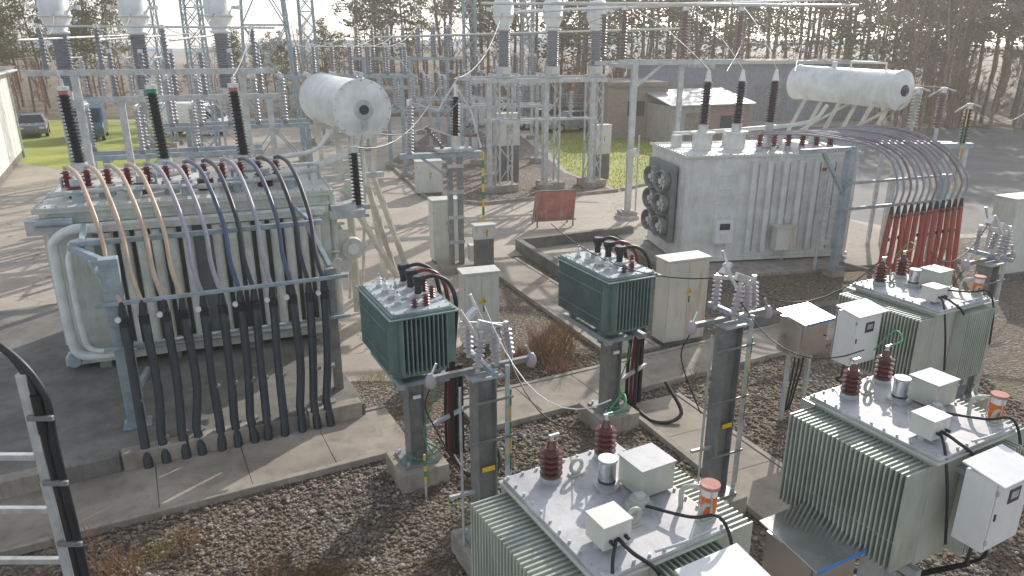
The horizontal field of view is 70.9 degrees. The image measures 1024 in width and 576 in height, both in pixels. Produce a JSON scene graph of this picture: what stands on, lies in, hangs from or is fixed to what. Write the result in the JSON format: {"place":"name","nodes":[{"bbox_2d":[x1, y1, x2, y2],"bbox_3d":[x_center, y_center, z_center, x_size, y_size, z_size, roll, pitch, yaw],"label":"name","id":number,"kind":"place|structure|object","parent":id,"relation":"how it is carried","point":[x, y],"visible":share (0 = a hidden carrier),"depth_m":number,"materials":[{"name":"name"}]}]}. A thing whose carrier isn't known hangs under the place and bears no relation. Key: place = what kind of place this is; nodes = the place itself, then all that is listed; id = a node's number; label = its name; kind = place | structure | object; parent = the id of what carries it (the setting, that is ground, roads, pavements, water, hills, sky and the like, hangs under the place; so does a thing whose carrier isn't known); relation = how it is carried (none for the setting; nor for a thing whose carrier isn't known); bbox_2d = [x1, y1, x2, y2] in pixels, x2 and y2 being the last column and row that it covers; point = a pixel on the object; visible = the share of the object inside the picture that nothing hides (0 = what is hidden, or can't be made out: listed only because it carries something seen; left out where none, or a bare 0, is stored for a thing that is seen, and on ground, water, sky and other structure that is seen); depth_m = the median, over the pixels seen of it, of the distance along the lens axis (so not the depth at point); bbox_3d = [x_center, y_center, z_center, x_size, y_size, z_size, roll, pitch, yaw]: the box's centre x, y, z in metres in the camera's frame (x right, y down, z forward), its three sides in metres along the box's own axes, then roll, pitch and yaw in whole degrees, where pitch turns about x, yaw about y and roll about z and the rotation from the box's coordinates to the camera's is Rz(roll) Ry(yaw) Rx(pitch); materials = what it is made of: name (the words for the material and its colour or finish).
{"place":"outdoors","nodes":[
{"label":"outdoors","id":0,"kind":"place"},
{"bbox_2d":[19,121,185,170],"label":"grass lawn","id":1,"kind":"structure","parent":0,"point":[44,150],"depth_m":45.74,"materials":[{"name":"green plant"}]},
{"bbox_2d":[18,112,49,136],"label":"parked car","id":2,"kind":"object","parent":1,"relation":"on","point":[33,123],"visible":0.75,"depth_m":49.88,"materials":[{"name":"paint"}]},
{"bbox_2d":[71,103,108,139],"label":"parked van","id":3,"kind":"object","parent":1,"relation":"on","point":[98,114],"visible":0.6,"depth_m":47.58,"materials":[{"name":"paint"}]},
{"bbox_2d":[159,102,229,135],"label":"parked van","id":4,"kind":"object","parent":1,"relation":"on","point":[182,111],"visible":0.21,"depth_m":49.88,"materials":[{"name":"paint"}]},
{"bbox_2d":[0,117,987,380],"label":"yard pavement","id":5,"kind":"structure","parent":0,"point":[24,263],"depth_m":26.08,"materials":[{"name":"concrete"}]},
{"bbox_2d":[0,66,25,186],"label":"rendered building","id":6,"kind":"structure","parent":5,"relation":"on","point":[12,153],"depth_m":37.72,"materials":[{"name":"paint"}]},
{"bbox_2d":[25,0,96,168],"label":"current transformer","id":7,"kind":"object","parent":5,"relation":"on","point":[59,9],"visible":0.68,"depth_m":22.68,"materials":[{"name":"metal"}]},
{"bbox_2d":[71,56,166,177],"bbox_3d":[-18.494,-8.183,34.529,4.600,5.585,2.400,-5,19,-14],"label":"post insulator rack","id":8,"kind":"object","parent":5,"relation":"on","point":[90,100],"visible":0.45,"depth_m":33.48,"materials":[{"name":"ceramic"}]},
{"bbox_2d":[107,0,160,165],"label":"current transformer","id":9,"kind":"object","parent":5,"relation":"on","point":[137,10],"visible":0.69,"depth_m":23.36,"materials":[{"name":"ceramic"}]},
{"bbox_2d":[24,24,274,167],"bbox_3d":[-9.781,-3.973,20.426,6.200,6.600,0.600,-7,20,-19],"label":"post insulator rack","id":10,"kind":"object","parent":5,"relation":"on","point":[74,75],"visible":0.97,"depth_m":19.58,"materials":[{"name":"metal"}]},
{"bbox_2d":[143,0,184,147],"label":"lattice tower","id":11,"kind":"structure","parent":5,"relation":"on","point":[177,142],"depth_m":44.16,"materials":[{"name":"grey metal"}]},
{"bbox_2d":[69,100,263,176],"bbox_3d":[-11.450,-4.074,24.357,5.800,4.285,1.800,-7,20,-19],"label":"post insulator rack","id":12,"kind":"object","parent":5,"relation":"on","point":[145,151],"visible":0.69,"depth_m":23.82,"materials":[{"name":"metal"}]},
{"bbox_2d":[0,303,365,499],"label":"transformer plinth","id":13,"kind":"structure","parent":5,"relation":"on","point":[95,440],"depth_m":12.13,"materials":[{"name":"concrete"}]},
{"bbox_2d":[62,155,335,468],"bbox_3d":[-5.508,-0.010,12.637,3.815,4.008,5.182,-9,21,-26],"label":"voltage cable bundle","id":14,"kind":"object","parent":13,"relation":"on","point":[122,319],"visible":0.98,"depth_m":11.36,"materials":[{"name":"black rubber"},{"name":"coloured plastic"},{"name":"dark galvanised steel"}]},
{"bbox_2d":[67,206,350,430],"bbox_3d":[-5.053,0.329,12.409,4.036,2.860,2.382,-8,20,-23],"label":"cable support frame","id":15,"kind":"object","parent":13,"relation":"on","point":[107,273],"visible":0.84,"depth_m":11.23,"materials":[{"name":"grey metal"}]},
{"bbox_2d":[24,73,407,367],"bbox_3d":[-5.697,-1.945,16.055,7.630,5.295,6.095,-7,20,-20],"label":"power transformer","id":16,"kind":"object","parent":13,"relation":"on","point":[352,108],"visible":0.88,"depth_m":13.82,"materials":[{"name":"grey paint"}]},
{"bbox_2d":[96,49,279,175],"bbox_3d":[-9.569,-4.162,21.978,5.000,5.970,0.600,-7,20,-19],"label":"post insulator rack","id":17,"kind":"object","parent":5,"relation":"on","point":[176,96],"visible":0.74,"depth_m":21.23,"materials":[{"name":"metal"}]},
{"bbox_2d":[178,0,223,156],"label":"lattice tower","id":18,"kind":"structure","parent":5,"relation":"on","point":[206,53],"depth_m":39.99,"materials":[{"name":"grey metal"}]},
{"bbox_2d":[0,404,404,555],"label":"concrete walkway","id":19,"kind":"structure","parent":5,"relation":"on","point":[123,499],"depth_m":10.35,"materials":[{"name":"grey concrete"}]},
{"bbox_2d":[193,0,240,170],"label":"current transformer","id":20,"kind":"object","parent":5,"relation":"on","point":[222,11],"visible":0.7,"depth_m":24.27,"materials":[{"name":"ceramic"}]},
{"bbox_2d":[162,71,363,198],"bbox_3d":[-9.485,-5.909,28.555,8.000,5.085,2.200,-7,20,-19],"label":"post insulator rack","id":21,"kind":"object","parent":5,"relation":"on","point":[174,124],"visible":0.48,"depth_m":27.36,"materials":[{"name":"metal"}]},
{"bbox_2d":[239,0,308,161],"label":"lattice tower","id":22,"kind":"structure","parent":5,"relation":"on","point":[286,29],"depth_m":36.27,"materials":[{"name":"grey metal"}]},
{"bbox_2d":[296,0,330,145],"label":"lattice tower","id":23,"kind":"structure","parent":5,"relation":"on","point":[303,64],"depth_m":44.32,"materials":[{"name":"grey metal"}]},
{"bbox_2d":[285,43,416,181],"bbox_3d":[-7.363,-8.136,33.449,5.800,6.185,2.000,-5,19,-14],"label":"post insulator rack","id":24,"kind":"object","parent":5,"relation":"on","point":[401,75],"visible":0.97,"depth_m":32.76,"materials":[{"name":"metal"}]},
{"bbox_2d":[352,23,458,150],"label":"post insulator rack","id":25,"kind":"object","parent":5,"relation":"on","point":[447,57],"visible":0.83,"depth_m":42.50,"materials":[{"name":"metal"}]},
{"bbox_2d":[376,74,452,169],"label":"post insulator rack","id":26,"kind":"object","parent":5,"relation":"on","point":[395,108],"visible":0.75,"depth_m":36.74,"materials":[{"name":"metal"}]},
{"bbox_2d":[372,56,467,134],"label":"post insulator rack","id":27,"kind":"object","parent":5,"relation":"on","point":[417,87],"visible":0.48,"depth_m":51.18,"materials":[{"name":"ceramic"}]},
{"bbox_2d":[413,158,442,194],"bbox_3d":[-3.550,-4.724,30.591,1.160,1.440,0.660,-5,19,-14],"label":"electrical cabinet","id":28,"kind":"object","parent":5,"relation":"on","point":[428,179],"visible":0.94,"depth_m":30.31,"materials":[{"name":"metal"}]},
{"bbox_2d":[399,74,484,275],"bbox_3d":[-1.859,-2.961,19.367,2.250,5.359,0.800,-6,19,-17],"label":"disconnector switch","id":29,"kind":"object","parent":5,"relation":"on","point":[458,151],"visible":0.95,"depth_m":19.29,"materials":[{"name":"metal"}]},
{"bbox_2d":[427,195,458,263],"bbox_3d":[-1.950,-1.684,20.852,0.860,1.890,0.560,-7,20,-19],"label":"electrical cabinet","id":30,"kind":"object","parent":5,"relation":"on","point":[438,227],"visible":0.61,"depth_m":20.59,"materials":[{"name":"metal"}]},
{"bbox_2d":[462,0,482,135],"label":"lattice tower","id":31,"kind":"structure","parent":5,"relation":"on","point":[464,54],"depth_m":49.26,"materials":[{"name":"grey metal"}]},
{"bbox_2d":[452,100,506,127],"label":"parked van","id":32,"kind":"object","parent":5,"relation":"on","point":[481,115],"visible":0.12,"depth_m":55.59,"materials":[{"name":"paint"}]},
{"bbox_2d":[470,221,496,265],"bbox_3d":[-0.750,-0.936,19.099,0.610,1.590,0.360,-7,20,-19],"label":"electrical cabinet","id":33,"kind":"object","parent":5,"relation":"on","point":[483,235],"visible":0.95,"depth_m":18.90,"materials":[{"name":"metal"}]},
{"bbox_2d":[393,132,609,200],"bbox_3d":[-2.260,-7.513,41.106,9.604,0.001,26.242,-3,19,-10],"label":"ballast bed","id":34,"kind":"object","parent":5,"relation":"on","point":[529,173],"visible":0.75,"depth_m":35.40,"materials":[{"name":"grey gravel"}]},
{"bbox_2d":[415,69,506,150],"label":"post insulator rack","id":35,"kind":"object","parent":34,"relation":"on","point":[431,146],"visible":0.53,"depth_m":43.54,"materials":[{"name":"metal"}]},
{"bbox_2d":[458,73,551,164],"bbox_3d":[-0.417,-9.083,38.612,4.900,4.685,1.800,-4,19,-11],"label":"post insulator rack","id":36,"kind":"object","parent":34,"relation":"on","point":[535,106],"visible":0.45,"depth_m":38.14,"materials":[{"name":"metal"}]},
{"bbox_2d":[471,53,540,140],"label":"post insulator rack","id":37,"kind":"object","parent":34,"relation":"on","point":[531,135],"visible":0.57,"depth_m":48.10,"materials":[{"name":"metal"}]},
{"bbox_2d":[496,112,520,181],"bbox_3d":[-0.200,-6.423,32.974,1.060,3.140,0.560,-7,20,-19],"label":"electrical cabinet","id":38,"kind":"object","parent":34,"relation":"on","point":[516,135],"visible":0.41,"depth_m":32.79,"materials":[{"name":"metal"}]},
{"bbox_2d":[458,75,607,193],"bbox_3d":[1.088,-6.829,31.718,6.500,4.810,2.300,-5,19,-14],"label":"instrument transformer frame","id":39,"kind":"object","parent":34,"relation":"on","point":[489,187],"visible":0.99,"depth_m":30.74,"materials":[{"name":"metal"}]},
{"bbox_2d":[486,0,520,192],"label":"current transformer","id":40,"kind":"object","parent":5,"relation":"on","point":[503,68],"visible":0.98,"depth_m":29.96,"materials":[{"name":"metal"}]},
{"bbox_2d":[0,241,1023,575],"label":"gravel bed","id":41,"kind":"object","parent":5,"relation":"on","point":[1002,369],"depth_m":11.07,"materials":[{"name":"grey gravel"}]},
{"bbox_2d":[32,451,44,501],"bbox_3d":[-6.350,2.597,9.684,0.033,0.900,0.033,-8,20,-21],"label":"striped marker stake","id":42,"kind":"object","parent":41,"relation":"on","point":[39,481],"visible":0.22,"depth_m":9.67,"materials":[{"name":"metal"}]},
{"bbox_2d":[0,342,90,575],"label":"cable ladder","id":43,"kind":"object","parent":41,"relation":"on","point":[45,455],"visible":1,"depth_m":6.88,"materials":[{"name":"metal"}]},
{"bbox_2d":[36,516,105,568],"bbox_3d":[-5.327,3.126,8.771,0.702,0.484,0.565,4,19,12],"label":"dry shrub","id":44,"kind":"object","parent":41,"relation":"on","point":[89,543],"visible":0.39,"depth_m":8.83,"materials":[{"name":"brown plant"}]},
{"bbox_2d":[85,540,146,575],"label":"dry shrub","id":45,"kind":"object","parent":41,"relation":"on","point":[107,565],"visible":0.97,"depth_m":8.52,"materials":[{"name":"brown plant"}]},
{"bbox_2d":[162,517,211,559],"bbox_3d":[-4.054,3.070,9.045,0.563,0.416,0.589,0,19,0],"label":"dry shrub","id":46,"kind":"object","parent":41,"relation":"on","point":[180,537],"visible":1,"depth_m":8.99,"materials":[{"name":"brown plant"}]},
{"bbox_2d":[243,547,285,575],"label":"dry shrub","id":47,"kind":"object","parent":41,"relation":"on","point":[266,568],"visible":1,"depth_m":8.51,"materials":[{"name":"brown plant"}]},
{"bbox_2d":[423,454,427,497],"bbox_3d":[-1.200,2.612,9.953,0.033,0.700,0.033,-8,20,-21],"label":"striped marker stake","id":48,"kind":"object","parent":41,"relation":"on","point":[425,473],"visible":1,"depth_m":9.94,"materials":[{"name":"metal"}]},
{"bbox_2d":[355,262,501,494],"bbox_3d":[-1.171,1.228,10.509,1.657,3.067,1.824,-9,21,-25],"label":"distribution transformer","id":49,"kind":"object","parent":41,"relation":"on","point":[409,322],"visible":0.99,"depth_m":10.06,"materials":[{"name":"green metal"}]},
{"bbox_2d":[457,265,500,349],"bbox_3d":[-0.680,0.420,14.913,0.810,1.690,0.460,-6,19,-17],"label":"electrical cabinet","id":50,"kind":"object","parent":41,"relation":"on","point":[480,284],"visible":0.62,"depth_m":14.63,"materials":[{"name":"metal"}]},
{"bbox_2d":[424,294,536,575],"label":"surge arrester post","id":51,"kind":"object","parent":41,"relation":"on","point":[481,375],"visible":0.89,"depth_m":8.19,"materials":[{"name":"metal"}]},
{"bbox_2d":[500,333,540,370],"bbox_3d":[0.158,1.249,14.062,0.873,0.667,0.883,0,19,0],"label":"dry shrub","id":52,"kind":"object","parent":41,"relation":"on","point":[519,354],"visible":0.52,"depth_m":14.04,"materials":[{"name":"brown plant"}]},
{"bbox_2d":[520,310,572,361],"bbox_3d":[0.632,0.946,14.427,0.930,1.010,1.217,-6,20,-18],"label":"dry shrub","id":53,"kind":"object","parent":41,"relation":"on","point":[550,345],"visible":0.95,"depth_m":14.35,"materials":[{"name":"brown plant"}]},
{"bbox_2d":[538,344,577,375],"bbox_3d":[0.872,1.405,13.753,0.771,0.569,0.736,7,20,21],"label":"dry shrub","id":54,"kind":"object","parent":41,"relation":"on","point":[552,364],"visible":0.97,"depth_m":13.77,"materials":[{"name":"brown plant"}]},
{"bbox_2d":[543,315,583,352],"bbox_3d":[1.086,0.931,14.810,0.923,0.792,1.018,0,19,0],"label":"dry shrub","id":55,"kind":"object","parent":41,"relation":"on","point":[570,341],"visible":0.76,"depth_m":14.86,"materials":[{"name":"brown plant"}]},
{"bbox_2d":[115,321,1023,575],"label":"dry grass","id":56,"kind":"structure","parent":41,"relation":"on","point":[317,568],"depth_m":8.86,"materials":[{"name":"brown plant"}]},
{"bbox_2d":[553,236,682,433],"bbox_3d":[1.829,0.737,11.969,1.657,3.067,1.824,-9,21,-25],"label":"distribution transformer","id":57,"kind":"object","parent":41,"relation":"on","point":[610,302],"visible":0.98,"depth_m":11.55,"materials":[{"name":"green metal"}]},
{"bbox_2d":[358,87,987,428],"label":"conductor wires","id":58,"kind":"object","parent":57,"relation":"attached to","point":[512,364],"visible":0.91,"depth_m":9.08,"materials":[{"name":"grey metal"}]},
{"bbox_2d":[470,393,769,575],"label":"finned oil transformer","id":59,"kind":"object","parent":41,"relation":"on","point":[608,505],"visible":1,"depth_m":4.99,"materials":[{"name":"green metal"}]},
{"bbox_2d":[515,225,837,328],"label":"concrete bund wall","id":60,"kind":"structure","parent":41,"relation":"on","point":[527,247],"depth_m":22.08,"materials":[{"name":"grey concrete"}]},
{"bbox_2d":[652,250,711,345],"bbox_3d":[3.550,0.230,15.165,1.060,1.890,0.510,-7,20,-21],"label":"electrical cabinet","id":61,"kind":"object","parent":41,"relation":"on","point":[679,303],"visible":0.91,"depth_m":14.93,"materials":[{"name":"metal"}]},
{"bbox_2d":[679,364,705,381],"bbox_3d":[3.420,1.597,13.630,0.484,0.283,0.481,0,19,0],"label":"dry shrub","id":62,"kind":"object","parent":41,"relation":"on","point":[692,378],"visible":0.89,"depth_m":13.55,"materials":[{"name":"brown plant"}]},
{"bbox_2d":[631,392,793,519],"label":"concrete walkway","id":63,"kind":"structure","parent":41,"relation":"on","point":[757,483],"depth_m":11.05,"materials":[{"name":"grey concrete"}]},
{"bbox_2d":[681,250,772,515],"bbox_3d":[2.709,1.322,9.279,1.370,3.675,0.750,-9,21,-25],"label":"surge arrester post","id":64,"kind":"object","parent":41,"relation":"on","point":[728,340],"visible":0.96,"depth_m":9.16,"materials":[{"name":"metal"}]},
{"bbox_2d":[776,302,835,420],"bbox_3d":[4.768,1.297,11.901,0.740,1.949,0.622,-10,21,-26],"label":"stainless cable cabinet","id":65,"kind":"object","parent":41,"relation":"on","point":[803,328],"visible":0.88,"depth_m":11.65,"materials":[{"name":"grey metal"}]},
{"bbox_2d":[759,501,868,575],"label":"stainless cable cabinet","id":66,"kind":"object","parent":41,"relation":"on","point":[804,539],"visible":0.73,"depth_m":6.19,"materials":[{"name":"grey metal"}]},
{"bbox_2d":[799,146,952,277],"bbox_3d":[9.841,-2.146,19.670,5.151,3.520,1.680,-1,19,-3],"label":"cable support frame","id":67,"kind":"object","parent":41,"relation":"on","point":[833,269],"visible":0.89,"depth_m":19.31,"materials":[{"name":"grey metal"}]},
{"bbox_2d":[778,330,1023,575],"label":"finned oil transformer","id":68,"kind":"object","parent":41,"relation":"on","point":[902,474],"visible":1,"depth_m":6.07,"materials":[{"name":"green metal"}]},
{"bbox_2d":[830,242,998,384],"bbox_3d":[5.151,1.260,9.855,2.340,3.424,1.518,-10,21,-26],"label":"finned oil transformer","id":69,"kind":"object","parent":41,"relation":"on","point":[934,317],"visible":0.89,"depth_m":9.17,"materials":[{"name":"grey metal"}]},
{"bbox_2d":[865,87,981,247],"bbox_3d":[12.429,-3.579,21.797,2.858,4.879,0.280,0,19,0],"label":"surge arrester rack","id":70,"kind":"object","parent":41,"relation":"on","point":[939,110],"visible":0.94,"depth_m":21.43,"materials":[{"name":"grey metal"}]},
{"bbox_2d":[951,108,968,192],"bbox_3d":[13.300,-3.209,21.605,0.033,4.300,0.033,-8,20,-21],"label":"striped marker stake","id":71,"kind":"object","parent":41,"relation":"on","point":[961,144],"visible":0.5,"depth_m":21.22,"materials":[{"name":"metal"}]},
{"bbox_2d":[953,207,1015,412],"bbox_3d":[7.739,0.446,11.991,1.370,3.605,0.750,-9,21,-25],"label":"surge arrester post","id":72,"kind":"object","parent":41,"relation":"on","point":[988,265],"visible":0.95,"depth_m":11.69,"materials":[{"name":"metal"}]},
{"bbox_2d":[983,192,1023,276],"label":"electrical cabinet","id":73,"kind":"object","parent":41,"relation":"on","point":[1008,208],"visible":0.58,"depth_m":19.37,"materials":[{"name":"metal"}]},
{"bbox_2d":[387,161,646,204],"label":"kerb","id":74,"kind":"structure","parent":5,"relation":"on","point":[409,181],"depth_m":30.37,"materials":[{"name":"concrete"}]},
{"bbox_2d":[520,0,534,126],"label":"lattice tower","id":75,"kind":"structure","parent":5,"relation":"on","point":[532,37],"depth_m":54.93,"materials":[{"name":"grey metal"}]},
{"bbox_2d":[535,0,569,188],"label":"current transformer","id":76,"kind":"object","parent":5,"relation":"on","point":[552,68],"visible":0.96,"depth_m":30.29,"materials":[{"name":"metal"}]},
{"bbox_2d":[532,187,576,227],"bbox_3d":[1.436,-2.879,25.259,1.500,1.360,0.710,-5,19,-13],"label":"red notice board","id":77,"kind":"object","parent":5,"relation":"on","point":[554,205],"visible":1,"depth_m":24.97,"materials":[{"name":"red metal"}]},
{"bbox_2d":[494,258,659,356],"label":"concrete walkway","id":78,"kind":"structure","parent":5,"relation":"on","point":[534,286],"depth_m":18.35,"materials":[{"name":"grey concrete"}]},
{"bbox_2d":[576,0,612,186],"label":"current transformer","id":79,"kind":"object","parent":5,"relation":"on","point":[595,49],"visible":0.84,"depth_m":31.27,"materials":[{"name":"metal"}]},
{"bbox_2d":[458,313,835,430],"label":"concrete walkway","id":80,"kind":"structure","parent":5,"relation":"on","point":[571,389],"depth_m":13.47,"materials":[{"name":"grey concrete"}]},
{"bbox_2d":[481,2,858,219],"bbox_3d":[6.011,-6.747,27.102,14.000,7.600,3.850,-3,19,-8],"label":"busbar gantry","id":81,"kind":"object","parent":5,"relation":"on","point":[627,212],"visible":0.97,"depth_m":25.13,"materials":[{"name":"metal"}]},
{"bbox_2d":[17,0,1023,134],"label":"overhead busbars","id":82,"kind":"object","parent":81,"relation":"on","point":[648,28],"visible":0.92,"depth_m":25.77,"materials":[{"name":"metal"}]},
{"bbox_2d":[646,88,755,141],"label":"tin roof shed","id":83,"kind":"structure","parent":5,"relation":"on","point":[661,121],"depth_m":46.11,"materials":[{"name":"grey metal"}]},
{"bbox_2d":[617,220,960,279],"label":"transformer plinth","id":84,"kind":"structure","parent":5,"relation":"on","point":[859,251],"depth_m":20.90,"materials":[{"name":"concrete"}]},
{"bbox_2d":[641,61,952,261],"bbox_3d":[8.378,-4.019,21.835,9.052,5.488,4.228,-8,20,-23],"label":"power transformer","id":85,"kind":"object","parent":84,"relation":"on","point":[734,194],"visible":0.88,"depth_m":20.42,"materials":[{"name":"grey paint"}]},
{"bbox_2d":[760,125,968,275],"bbox_3d":[9.634,-2.484,20.103,5.218,3.902,2.489,15,23,37],"label":"voltage cable bundle","id":86,"kind":"object","parent":85,"relation":"attached to","point":[874,134],"visible":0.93,"depth_m":19.19,"materials":[{"name":"red rubber"}]},
{"bbox_2d":[0,0,1021,48],"label":"sky","id":87,"kind":"structure","parent":0,"point":[260,11],"materials":[{"name":"white"}]},
{"bbox_2d":[1,45,1023,111],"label":"forest bank","id":88,"kind":"structure","parent":0,"point":[54,82],"depth_m":104.08,"materials":[{"name":"plant"}]},
{"bbox_2d":[0,0,1023,136],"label":"forest","id":89,"kind":"object","parent":88,"relation":"on","point":[966,32],"visible":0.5,"depth_m":66.91,"materials":[{"name":"brown plant"}]},
{"bbox_2d":[3,30,1022,50],"bbox_3d":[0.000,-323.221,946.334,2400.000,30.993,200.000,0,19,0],"label":"distant hills","id":90,"kind":"structure","parent":0,"point":[49,43],"depth_m":889.20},
{"bbox_2d":[15,51,1023,128],"bbox_3d":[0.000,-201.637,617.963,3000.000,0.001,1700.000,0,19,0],"label":"ground","id":91,"kind":"structure","parent":0,"point":[178,56],"depth_m":66.59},
{"bbox_2d":[20,90,583,115],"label":"boundary fence","id":92,"kind":"object","parent":91,"relation":"on","point":[249,111],"visible":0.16,"depth_m":64.56,"materials":[{"name":"metal"}]},
{"bbox_2d":[624,59,889,119],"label":"corrugated warehouse","id":93,"kind":"structure","parent":91,"relation":"on","point":[759,73],"depth_m":60.29,"materials":[{"name":"paint"}]},
{"bbox_2d":[529,125,656,189],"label":"grass lawn","id":94,"kind":"structure","parent":0,"point":[612,174],"depth_m":41.16,"materials":[{"name":"green plant"}]},
{"bbox_2d":[520,108,558,129],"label":"parked car","id":95,"kind":"object","parent":94,"relation":"on","point":[526,114],"visible":0.14,"depth_m":54.43,"materials":[{"name":"paint"}]},
{"bbox_2d":[540,110,587,132],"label":"parked car","id":96,"kind":"object","parent":94,"relation":"on","point":[569,124],"visible":0.39,"depth_m":52.55,"materials":[{"name":"paint"}]},
{"bbox_2d":[561,105,582,111],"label":"parked car","id":97,"kind":"object","parent":94,"relation":"on","point":[578,107],"visible":0.1,"depth_m":57.08,"materials":[{"name":"paint"}]},
{"bbox_2d":[593,124,612,178],"bbox_3d":[4.200,-6.426,33.922,0.860,2.540,0.510,-7,20,-19],"label":"electrical cabinet","id":98,"kind":"object","parent":94,"relation":"on","point":[606,141],"visible":0.69,"depth_m":33.71,"materials":[{"name":"metal"}]},
{"bbox_2d":[583,78,672,138],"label":"brick hut","id":99,"kind":"object","parent":94,"relation":"on","point":[616,103],"visible":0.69,"depth_m":48.48,"materials":[{"name":"brick"}]},
{"bbox_2d":[747,126,1023,233],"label":"asphalt road","id":100,"kind":"structure","parent":0,"point":[994,163],"depth_m":35.97,"materials":[{"name":"grey asphalt"}]},
{"bbox_2d":[915,237,986,245],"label":"gravel verge","id":101,"kind":"structure","parent":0,"point":[966,241],"depth_m":23.26,"materials":[{"name":"grey gravel"}]}
]}

